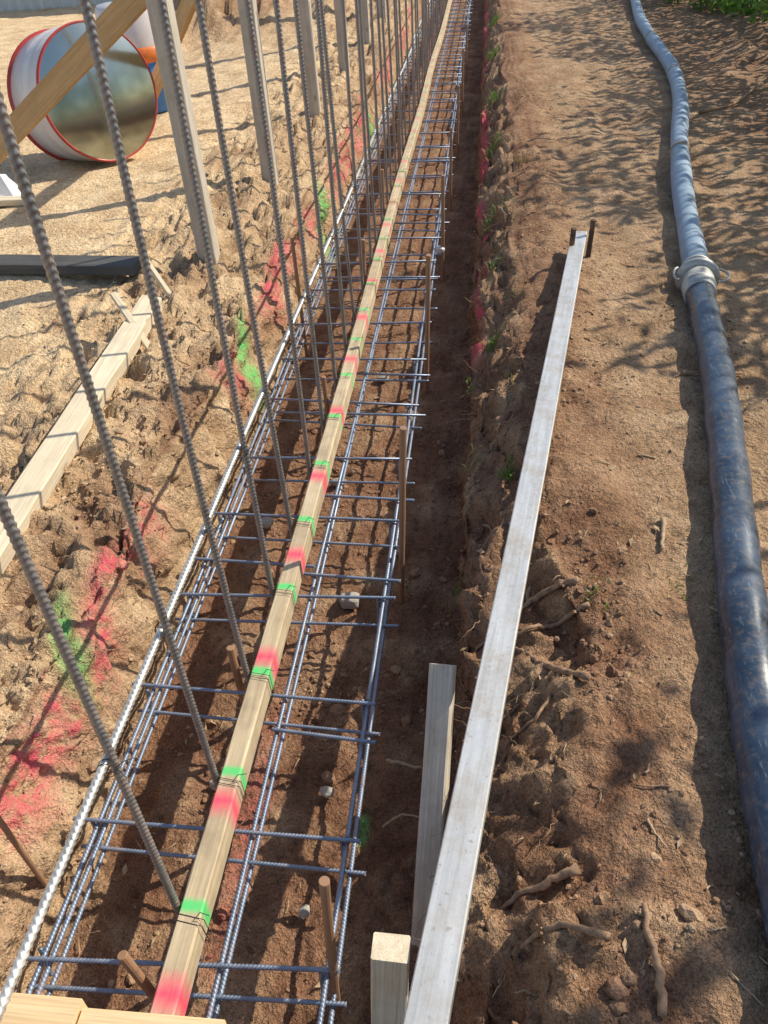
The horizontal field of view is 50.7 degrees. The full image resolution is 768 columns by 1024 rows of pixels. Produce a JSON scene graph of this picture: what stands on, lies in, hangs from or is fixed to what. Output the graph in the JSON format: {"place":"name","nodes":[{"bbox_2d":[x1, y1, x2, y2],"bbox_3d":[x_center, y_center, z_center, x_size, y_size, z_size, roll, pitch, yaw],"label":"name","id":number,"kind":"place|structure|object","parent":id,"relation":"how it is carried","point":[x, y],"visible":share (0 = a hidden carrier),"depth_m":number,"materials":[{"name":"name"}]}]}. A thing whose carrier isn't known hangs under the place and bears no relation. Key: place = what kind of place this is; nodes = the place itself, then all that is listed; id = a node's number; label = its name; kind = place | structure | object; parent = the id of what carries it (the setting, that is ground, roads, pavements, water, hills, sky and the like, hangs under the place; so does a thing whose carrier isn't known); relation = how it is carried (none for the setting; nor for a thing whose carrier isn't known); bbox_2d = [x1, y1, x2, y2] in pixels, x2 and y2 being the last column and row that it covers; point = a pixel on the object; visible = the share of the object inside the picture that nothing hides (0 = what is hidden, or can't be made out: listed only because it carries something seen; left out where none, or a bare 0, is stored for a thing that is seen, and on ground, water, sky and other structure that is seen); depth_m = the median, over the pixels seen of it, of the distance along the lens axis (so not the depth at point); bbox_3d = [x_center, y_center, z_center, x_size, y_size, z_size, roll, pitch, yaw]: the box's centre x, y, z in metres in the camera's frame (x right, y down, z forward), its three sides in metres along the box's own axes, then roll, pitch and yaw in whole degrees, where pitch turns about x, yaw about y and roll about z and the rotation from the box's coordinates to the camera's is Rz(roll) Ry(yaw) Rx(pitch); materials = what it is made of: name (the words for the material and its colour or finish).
{"place":"outdoors","nodes":[
{"label":"outdoors","id":0,"kind":"place"},
{"bbox_2d":[0,0,767,1023],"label":"ground","id":1,"kind":"structure","parent":0,"point":[600,60],"depth_m":2.86,"materials":[{"name":"soil"}]},
{"bbox_2d":[0,196,23,206],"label":"plank","id":2,"kind":"object","parent":1,"relation":"on","point":[11,200],"visible":0.65,"depth_m":5.25,"materials":[{"name":"brown wood"}]},
{"bbox_2d":[0,174,20,195],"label":"plastic bag","id":3,"kind":"object","parent":2,"relation":"on","point":[8,186],"visible":0.78,"depth_m":5.33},
{"bbox_2d":[0,815,47,887],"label":"steel stake","id":4,"kind":"object","parent":1,"relation":"on","point":[16,844],"visible":0.89,"depth_m":1.89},
{"bbox_2d":[0,991,87,1023],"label":"formwork board","id":5,"kind":"object","parent":1,"relation":"on","point":[22,1008],"visible":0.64,"depth_m":1.39,"materials":[{"name":"brown wood"}]},
{"bbox_2d":[77,1008,225,1023],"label":"formwork board","id":6,"kind":"object","parent":5,"relation":"on","point":[95,1016],"visible":1,"depth_m":1.37,"materials":[{"name":"brown wood"}]},
{"bbox_2d":[0,0,112,11],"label":"sheet metal fence","id":7,"kind":"object","parent":1,"relation":"on","point":[10,5],"depth_m":14.06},
{"bbox_2d":[0,254,141,275],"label":"dark plank","id":8,"kind":"object","parent":1,"relation":"on","point":[78,264],"visible":0.86,"depth_m":4.23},
{"bbox_2d":[0,0,146,163],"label":"timber brace","id":9,"kind":"object","parent":1,"relation":"on","point":[115,20],"visible":0.85,"depth_m":3.92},
{"bbox_2d":[0,295,161,575],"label":"edge beam","id":10,"kind":"structure","parent":1,"relation":"on","point":[34,486],"depth_m":2.93,"materials":[{"name":"brown wood"}]},
{"bbox_2d":[7,20,157,161],"bbox_3d":[-2.174,-3.020,5.884,0.664,0.966,0.900,29,49,34],"label":"drum","id":11,"kind":"object","parent":1,"relation":"on","point":[72,125],"visible":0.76,"depth_m":5.71,"materials":[{"name":"silver metal"}]},
{"bbox_2d":[110,292,149,349],"bbox_3d":[-1.111,-0.832,3.594,0.031,0.022,0.365,-29,76,-28],"label":"wooden stake","id":12,"kind":"object","parent":1,"relation":"on","point":[123,309],"visible":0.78,"depth_m":3.60,"materials":[{"name":"brown wood"}]},
{"bbox_2d":[94,2,167,113],"bbox_3d":[-2.148,-3.975,7.083,0.600,0.830,0.600,1,39,7],"label":"plastic barrel","id":13,"kind":"object","parent":1,"relation":"on","point":[138,34],"visible":0.12,"depth_m":6.79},
{"bbox_2d":[117,950,155,1000],"bbox_3d":[-0.480,1.087,1.773,0.111,0.454,0.022,14,42,21],"label":"steel stake","id":14,"kind":"object","parent":1,"relation":"on","point":[132,968],"visible":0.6,"depth_m":1.68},
{"bbox_2d":[149,260,171,297],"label":"wooden stake","id":15,"kind":"object","parent":1,"relation":"on","point":[161,282],"visible":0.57,"depth_m":3.95,"materials":[{"name":"brown wood"}]},
{"bbox_2d":[152,0,195,98],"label":"timber brace","id":16,"kind":"object","parent":1,"relation":"on","point":[185,11],"visible":0.3,"depth_m":5.52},
{"bbox_2d":[145,0,219,264],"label":"timber post","id":17,"kind":"object","parent":1,"relation":"in","point":[154,20],"visible":0.7,"depth_m":3.90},
{"bbox_2d":[209,779,214,789],"bbox_3d":[-0.496,0.801,2.390,0.037,0.032,0.036,1,39,7],"label":"stone","id":18,"kind":"object","parent":1,"relation":"on","point":[212,786],"visible":0.35,"depth_m":2.38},
{"bbox_2d":[226,645,244,704],"bbox_3d":[-0.432,0.553,2.466,0.022,0.415,0.022,11,41,18],"label":"steel stake","id":19,"kind":"object","parent":1,"relation":"on","point":[233,661],"visible":0.52,"depth_m":2.39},
{"bbox_2d":[26,0,472,1023],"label":"rebar cage","id":20,"kind":"object","parent":1,"relation":"on","point":[216,996],"visible":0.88,"depth_m":2.51,"materials":[{"name":"metal"}]},
{"bbox_2d":[93,403,409,845],"bbox_3d":[-0.310,0.162,2.845,0.666,0.013,2.093,1,39,7],"label":"cage tie wire","id":21,"kind":"object","parent":20,"relation":"attached to","point":[282,698],"visible":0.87,"depth_m":2.40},
{"bbox_2d":[149,0,452,1015],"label":"marked timber","id":22,"kind":"object","parent":20,"relation":"on","point":[181,964],"visible":1,"depth_m":2.25,"materials":[{"name":"wood"}]},
{"bbox_2d":[0,486,202,961],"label":"vertical rebar","id":23,"kind":"object","parent":22,"relation":"attached to","point":[15,536],"visible":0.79,"depth_m":1.33,"materials":[{"name":"metal"}]},
{"bbox_2d":[0,86,218,788],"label":"vertical rebar","id":24,"kind":"object","parent":22,"relation":"attached to","point":[12,147],"visible":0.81,"depth_m":1.32,"materials":[{"name":"metal"}]},
{"bbox_2d":[79,0,262,725],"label":"vertical rebar","id":25,"kind":"object","parent":22,"relation":"attached to","point":[102,78],"visible":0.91,"depth_m":1.57,"materials":[{"name":"metal"}]},
{"bbox_2d":[156,0,274,602],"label":"vertical rebar","id":26,"kind":"object","parent":22,"relation":"attached to","point":[173,71],"visible":0.86,"depth_m":1.91,"materials":[{"name":"metal"}]},
{"bbox_2d":[194,0,293,538],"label":"vertical rebar","id":27,"kind":"object","parent":22,"relation":"attached to","point":[199,7],"visible":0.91,"depth_m":2.17,"materials":[{"name":"metal"}]},
{"bbox_2d":[0,0,429,1021],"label":"horizontal rebar","id":28,"kind":"object","parent":27,"relation":"attached to","point":[34,928],"visible":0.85,"depth_m":1.55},
{"bbox_2d":[96,106,409,940],"bbox_3d":[-0.155,-1.081,3.797,0.117,0.613,5.710,1,39,7],"label":"tie wire","id":29,"kind":"object","parent":22,"relation":"attached to","point":[274,594],"visible":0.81,"depth_m":2.25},
{"bbox_2d":[244,0,311,481],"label":"vertical rebar","id":30,"kind":"object","parent":22,"relation":"attached to","point":[255,62],"visible":0.92,"depth_m":2.48,"materials":[{"name":"metal"}]},
{"bbox_2d":[273,0,324,435],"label":"vertical rebar","id":31,"kind":"object","parent":22,"relation":"attached to","point":[292,154],"visible":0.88,"depth_m":2.78,"materials":[{"name":"metal"}]},
{"bbox_2d":[293,0,336,390],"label":"vertical rebar","id":32,"kind":"object","parent":22,"relation":"attached to","point":[308,120],"visible":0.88,"depth_m":3.05,"materials":[{"name":"metal"}]},
{"bbox_2d":[315,0,347,356],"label":"vertical rebar","id":33,"kind":"object","parent":22,"relation":"attached to","point":[324,90],"visible":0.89,"depth_m":3.32,"materials":[{"name":"metal"}]},
{"bbox_2d":[319,0,355,324],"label":"vertical rebar","id":34,"kind":"object","parent":22,"relation":"attached to","point":[327,66],"visible":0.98,"depth_m":3.62,"materials":[{"name":"metal"}]},
{"bbox_2d":[341,0,363,295],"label":"vertical rebar","id":35,"kind":"object","parent":22,"relation":"attached to","point":[351,132],"visible":0.84,"depth_m":3.90,"materials":[{"name":"metal"}]},
{"bbox_2d":[354,0,371,266],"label":"vertical rebar","id":36,"kind":"object","parent":22,"relation":"attached to","point":[363,121],"visible":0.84,"depth_m":4.18,"materials":[{"name":"metal"}]},
{"bbox_2d":[358,0,376,248],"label":"vertical rebar","id":37,"kind":"object","parent":22,"relation":"attached to","point":[366,112],"visible":0.83,"depth_m":4.44,"materials":[{"name":"metal"}]},
{"bbox_2d":[369,0,382,226],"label":"vertical rebar","id":38,"kind":"object","parent":22,"relation":"attached to","point":[375,99],"visible":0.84,"depth_m":4.74,"materials":[{"name":"metal"}]},
{"bbox_2d":[376,0,388,205],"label":"vertical rebar","id":39,"kind":"object","parent":22,"relation":"attached to","point":[382,94],"visible":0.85,"depth_m":4.99,"materials":[{"name":"metal"}]},
{"bbox_2d":[380,0,391,195],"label":"vertical rebar","id":40,"kind":"object","parent":22,"relation":"attached to","point":[386,85],"visible":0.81,"depth_m":5.28,"materials":[{"name":"metal"}]},
{"bbox_2d":[386,0,398,206],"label":"vertical rebar","id":41,"kind":"object","parent":22,"relation":"attached to","point":[391,75],"visible":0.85,"depth_m":5.55,"materials":[{"name":"metal"}]},
{"bbox_2d":[393,0,402,191],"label":"vertical rebar","id":42,"kind":"object","parent":22,"relation":"attached to","point":[397,72],"visible":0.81,"depth_m":5.83,"materials":[{"name":"metal"}]},
{"bbox_2d":[396,0,403,155],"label":"vertical rebar","id":43,"kind":"object","parent":22,"relation":"attached to","point":[401,118],"visible":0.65,"depth_m":6.16,"materials":[{"name":"metal"}]},
{"bbox_2d":[398,0,406,146],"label":"vertical rebar","id":44,"kind":"object","parent":22,"relation":"attached to","point":[400,33],"visible":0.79,"depth_m":6.40,"materials":[{"name":"metal"}]},
{"bbox_2d":[405,0,410,134],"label":"vertical rebar","id":45,"kind":"object","parent":22,"relation":"attached to","point":[407,56],"visible":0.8,"depth_m":6.67,"materials":[{"name":"metal"}]},
{"bbox_2d":[411,0,414,121],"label":"vertical rebar","id":46,"kind":"object","parent":22,"relation":"attached to","point":[412,59],"visible":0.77,"depth_m":6.93,"materials":[{"name":"metal"}]},
{"bbox_2d":[410,0,415,115],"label":"vertical rebar","id":47,"kind":"object","parent":22,"relation":"attached to","point":[414,83],"visible":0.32,"depth_m":7.37,"materials":[{"name":"metal"}]},
{"bbox_2d":[414,0,418,106],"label":"vertical rebar","id":48,"kind":"object","parent":22,"relation":"attached to","point":[416,53],"visible":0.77,"depth_m":7.49,"materials":[{"name":"metal"}]},
{"bbox_2d":[416,0,420,101],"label":"vertical rebar","id":49,"kind":"object","parent":22,"relation":"attached to","point":[418,50],"visible":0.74,"depth_m":7.76,"materials":[{"name":"metal"}]},
{"bbox_2d":[421,0,423,90],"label":"vertical rebar","id":50,"kind":"object","parent":22,"relation":"attached to","point":[422,45],"visible":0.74,"depth_m":8.04,"materials":[{"name":"metal"}]},
{"bbox_2d":[423,0,425,81],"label":"vertical rebar","id":51,"kind":"object","parent":22,"relation":"attached to","point":[424,36],"visible":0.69,"depth_m":8.24,"materials":[{"name":"metal"}]},
{"bbox_2d":[425,0,426,73],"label":"vertical rebar","id":52,"kind":"object","parent":22,"relation":"attached to","point":[425,40],"visible":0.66,"depth_m":8.59,"materials":[{"name":"metal"}]},
{"bbox_2d":[426,0,428,69],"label":"vertical rebar","id":53,"kind":"object","parent":22,"relation":"attached to","point":[427,35],"visible":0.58,"depth_m":8.83,"materials":[{"name":"metal"}]},
{"bbox_2d":[427,0,430,62],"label":"vertical rebar","id":54,"kind":"object","parent":22,"relation":"attached to","point":[429,32],"visible":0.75,"depth_m":9.12,"materials":[{"name":"metal"}]},
{"bbox_2d":[430,0,431,55],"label":"vertical rebar","id":55,"kind":"object","parent":22,"relation":"attached to","point":[431,24],"visible":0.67,"depth_m":9.34,"materials":[{"name":"metal"}]},
{"bbox_2d":[432,3,433,53],"bbox_3d":[0.544,-6.238,9.299,0.026,2.104,0.028,1,39,7],"label":"vertical rebar","id":56,"kind":"object","parent":22,"relation":"attached to","point":[432,30],"visible":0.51,"depth_m":9.69,"materials":[{"name":"metal"}]},
{"bbox_2d":[433,0,434,46],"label":"vertical rebar","id":57,"kind":"object","parent":22,"relation":"attached to","point":[433,24],"visible":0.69,"depth_m":9.95,"materials":[{"name":"metal"}]},
{"bbox_2d":[435,0,436,41],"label":"vertical rebar","id":58,"kind":"object","parent":22,"relation":"attached to","point":[435,21],"visible":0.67,"depth_m":10.20,"materials":[{"name":"metal"}]},
{"bbox_2d":[436,0,437,38],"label":"vertical rebar","id":59,"kind":"object","parent":22,"relation":"attached to","point":[437,17],"visible":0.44,"depth_m":10.45,"materials":[{"name":"metal"}]},
{"bbox_2d":[439,0,440,31],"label":"vertical rebar","id":60,"kind":"object","parent":22,"relation":"attached to","point":[439,15],"visible":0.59,"depth_m":11.01,"materials":[{"name":"metal"}]},
{"bbox_2d":[435,245,444,253],"bbox_3d":[0.352,-1.646,5.086,0.061,0.059,0.054,1,39,7],"label":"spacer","id":61,"kind":"object","parent":20,"relation":"on","point":[439,249],"visible":1,"depth_m":5.07,"materials":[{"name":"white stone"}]},
{"bbox_2d":[237,0,278,184],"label":"timber post","id":62,"kind":"object","parent":1,"relation":"in","point":[252,88],"visible":0.65,"depth_m":5.17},
{"bbox_2d":[261,517,273,527],"bbox_3d":[-0.482,0.041,3.325,0.063,0.039,0.060,1,39,7],"label":"stone","id":63,"kind":"object","parent":1,"relation":"on","point":[267,522],"visible":0.78,"depth_m":3.31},
{"bbox_2d":[271,569,286,646],"bbox_3d":[-0.357,0.343,2.739,0.021,0.395,0.021,1,39,7],"label":"steel stake","id":64,"kind":"object","parent":1,"relation":"on","point":[275,588],"visible":0.15,"depth_m":2.64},
{"bbox_2d":[290,237,308,357],"bbox_3d":[-0.442,-1.095,4.289,0.021,0.720,0.021,1,39,7],"label":"steel stake","id":65,"kind":"object","parent":1,"relation":"on","point":[297,285],"visible":0.8,"depth_m":4.21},
{"bbox_2d":[299,904,309,918],"bbox_3d":[-0.204,1.026,2.081,0.029,0.024,0.038,1,39,7],"label":"stone","id":66,"kind":"object","parent":1,"relation":"on","point":[304,911],"visible":1,"depth_m":2.07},
{"bbox_2d":[0,132,610,1020],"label":"exposed roots","id":67,"kind":"object","parent":1,"relation":"on","point":[574,870],"visible":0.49,"depth_m":2.15,"materials":[{"name":"brown plant"}]},
{"bbox_2d":[298,0,320,116],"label":"timber post","id":68,"kind":"object","parent":1,"relation":"on","point":[307,35],"visible":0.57,"depth_m":6.60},
{"bbox_2d":[321,376,329,421],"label":"steel stake","id":69,"kind":"object","parent":1,"relation":"on","point":[325,393],"visible":0.47,"depth_m":3.49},
{"bbox_2d":[320,786,334,797],"bbox_3d":[-0.164,0.811,2.347,0.043,0.024,0.037,1,39,7],"label":"stone","id":70,"kind":"object","parent":1,"relation":"on","point":[326,792],"visible":1,"depth_m":2.34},
{"bbox_2d":[318,876,340,1014],"bbox_3d":[-0.111,0.953,1.733,0.057,0.668,0.022,1,39,7],"label":"steel stake","id":71,"kind":"object","parent":1,"relation":"on","point":[325,896],"visible":0.88,"depth_m":1.65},
{"bbox_2d":[334,0,349,72],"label":"timber post","id":72,"kind":"object","parent":1,"relation":"on","point":[339,27],"visible":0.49,"depth_m":8.02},
{"bbox_2d":[340,592,358,608],"bbox_3d":[-0.125,0.321,2.936,0.071,0.050,0.056,1,39,7],"label":"broken brick","id":73,"kind":"object","parent":1,"relation":"on","point":[349,603],"visible":0.83,"depth_m":2.92,"materials":[{"name":"stone"}]},
{"bbox_2d":[361,239,365,287],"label":"steel stake","id":74,"kind":"object","parent":1,"relation":"on","point":[363,244],"visible":0.41,"depth_m":4.43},
{"bbox_2d":[361,0,370,43],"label":"timber post","id":75,"kind":"object","parent":1,"relation":"on","point":[365,20],"visible":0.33,"depth_m":9.44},
{"bbox_2d":[0,90,739,1023],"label":"soil clods","id":76,"kind":"object","parent":1,"relation":"on","point":[616,990],"visible":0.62,"depth_m":2.42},
{"bbox_2d":[379,0,385,19],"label":"timber post","id":77,"kind":"object","parent":1,"relation":"on","point":[384,6],"visible":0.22,"depth_m":10.90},
{"bbox_2d":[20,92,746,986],"bbox_3d":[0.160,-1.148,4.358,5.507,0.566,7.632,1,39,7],"label":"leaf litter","id":78,"kind":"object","parent":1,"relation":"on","point":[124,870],"visible":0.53,"depth_m":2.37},
{"bbox_2d":[0,86,767,1023],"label":"soil crumbs","id":79,"kind":"object","parent":1,"relation":"on","point":[638,924],"visible":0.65,"depth_m":2.62,"materials":[{"name":"soil"}]},
{"bbox_2d":[381,169,386,258],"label":"steel stake","id":80,"kind":"object","parent":1,"relation":"on","point":[383,187],"visible":0.36,"depth_m":5.28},
{"bbox_2d":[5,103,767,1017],"bbox_3d":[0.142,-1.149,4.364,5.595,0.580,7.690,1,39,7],"label":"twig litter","id":81,"kind":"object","parent":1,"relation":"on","point":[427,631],"visible":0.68,"depth_m":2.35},
{"bbox_2d":[371,932,410,1023],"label":"timber peg","id":82,"kind":"object","parent":1,"relation":"on","point":[390,956],"visible":0.89,"depth_m":1.46,"materials":[{"name":"brown wood"}]},
{"bbox_2d":[397,119,401,200],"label":"steel stake","id":83,"kind":"object","parent":1,"relation":"on","point":[398,150],"visible":0.34,"depth_m":6.23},
{"bbox_2d":[382,813,418,827],"bbox_3d":[0.049,0.843,2.225,0.115,0.035,0.028,-5,39,-2],"label":"stick","id":84,"kind":"object","parent":1,"relation":"on","point":[393,819],"visible":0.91,"depth_m":2.22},
{"bbox_2d":[398,426,406,603],"bbox_3d":[0.061,0.051,2.745,0.064,0.797,0.023,1,39,7],"label":"steel stake","id":85,"kind":"object","parent":1,"relation":"on","point":[402,475],"visible":0.94,"depth_m":2.68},
{"bbox_2d":[386,758,422,768],"bbox_3d":[0.059,0.737,2.362,0.116,0.026,0.016,12,41,19],"label":"stick","id":86,"kind":"object","parent":1,"relation":"on","point":[389,760],"visible":0.97,"depth_m":2.36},
{"bbox_2d":[424,254,430,394],"bbox_3d":[0.208,-0.857,3.892,0.054,0.771,0.025,1,39,7],"label":"steel stake","id":87,"kind":"object","parent":1,"relation":"on","point":[427,312],"visible":0.88,"depth_m":3.84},
{"bbox_2d":[411,663,456,946],"bbox_3d":[0.123,0.806,2.055,0.067,0.038,0.828,1,82,23],"label":"leaning board","id":88,"kind":"object","parent":1,"relation":"on","point":[433,811],"visible":0.67,"depth_m":2.05,"materials":[{"name":"grey wood"}]},
{"bbox_2d":[441,175,444,281],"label":"steel stake","id":89,"kind":"object","parent":1,"relation":"on","point":[442,219],"visible":0.94,"depth_m":4.96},
{"bbox_2d":[449,127,452,210],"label":"steel stake","id":90,"kind":"object","parent":1,"relation":"on","point":[450,168],"visible":0.92,"depth_m":6.01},
{"bbox_2d":[456,85,459,159],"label":"steel stake","id":91,"kind":"object","parent":1,"relation":"on","point":[457,131],"visible":0.94,"depth_m":7.12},
{"bbox_2d":[461,49,463,115],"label":"steel stake","id":92,"kind":"object","parent":1,"relation":"on","point":[462,89],"visible":0.93,"depth_m":8.35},
{"bbox_2d":[465,24,467,81],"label":"steel stake","id":93,"kind":"object","parent":1,"relation":"on","point":[466,53],"visible":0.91,"depth_m":9.67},
{"bbox_2d":[403,231,586,1023],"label":"aluminium straightedge","id":94,"kind":"object","parent":1,"relation":"on","point":[433,986],"visible":0.94,"depth_m":1.78,"materials":[{"name":"metal"}]},
{"bbox_2d":[443,12,698,610],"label":"grass tufts","id":95,"kind":"object","parent":1,"relation":"on","point":[505,472],"visible":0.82,"depth_m":3.67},
{"bbox_2d":[569,227,576,245],"bbox_3d":[0.912,-1.242,3.966,0.027,0.302,0.047,-10,39,-8],"label":"steel pin","id":96,"kind":"object","parent":1,"relation":"on","point":[572,236],"visible":0.31,"depth_m":3.88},
{"bbox_2d":[585,219,595,257],"bbox_3d":[1.028,-1.318,4.059,0.040,0.291,0.028,1,39,7],"label":"steel pin","id":97,"kind":"object","parent":1,"relation":"on","point":[590,238],"visible":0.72,"depth_m":4.02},
{"bbox_2d":[635,784,669,787],"bbox_3d":[0.588,0.598,1.774,0.071,0.025,0.009,8,40,15],"label":"stick","id":98,"kind":"object","parent":1,"relation":"on","point":[664,786],"visible":1,"depth_m":1.77,"materials":[{"name":"wood"}]},
{"bbox_2d":[642,902,667,1016],"bbox_3d":[0.499,0.821,1.493,0.027,0.044,0.191,-1,39,4],"label":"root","id":99,"kind":"object","parent":1,"relation":"on","point":[660,987],"visible":1,"depth_m":1.47,"materials":[{"name":"brown plant"}]},
{"bbox_2d":[646,818,666,847],"bbox_3d":[0.565,0.667,1.683,0.009,0.012,0.067,-16,40,-14],"label":"stick","id":100,"kind":"object","parent":1,"relation":"on","point":[654,832],"visible":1,"depth_m":1.68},
{"bbox_2d":[659,517,666,550],"bbox_3d":[0.827,0.063,2.401,0.020,0.030,0.132,7,40,13],"label":"stick","id":101,"kind":"object","parent":1,"relation":"on","point":[663,524],"visible":1,"depth_m":2.41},
{"bbox_2d":[630,0,767,942],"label":"water pipe","id":102,"kind":"object","parent":1,"relation":"on","point":[742,604],"visible":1,"depth_m":2.35,"materials":[{"name":"plastic"}]},
{"bbox_2d":[681,370,741,375],"bbox_3d":[1.260,-0.533,3.111,0.232,0.028,0.032,-2,39,3],"label":"stick","id":103,"kind":"object","parent":1,"relation":"on","point":[685,372],"visible":0.45,"depth_m":3.11,"materials":[{"name":"wood"}]},
{"bbox_2d":[663,0,767,22],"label":"leafy shrub","id":104,"kind":"object","parent":1,"relation":"on","point":[749,7],"visible":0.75,"depth_m":8.92,"materials":[{"name":"green plant"}]},
{"bbox_2d":[698,85,757,113],"bbox_3d":[2.737,-3.227,6.341,0.090,0.041,1.018,28,49,34],"label":"dead branch","id":105,"kind":"object","parent":1,"relation":"on","point":[724,106],"visible":1,"depth_m":6.21,"materials":[{"name":"wood"}]},
{"bbox_2d":[729,971,765,1006],"bbox_3d":[0.643,0.845,1.435,0.006,0.013,0.072,-29,45,-28],"label":"stick","id":106,"kind":"object","parent":1,"relation":"on","point":[738,980],"visible":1,"depth_m":1.44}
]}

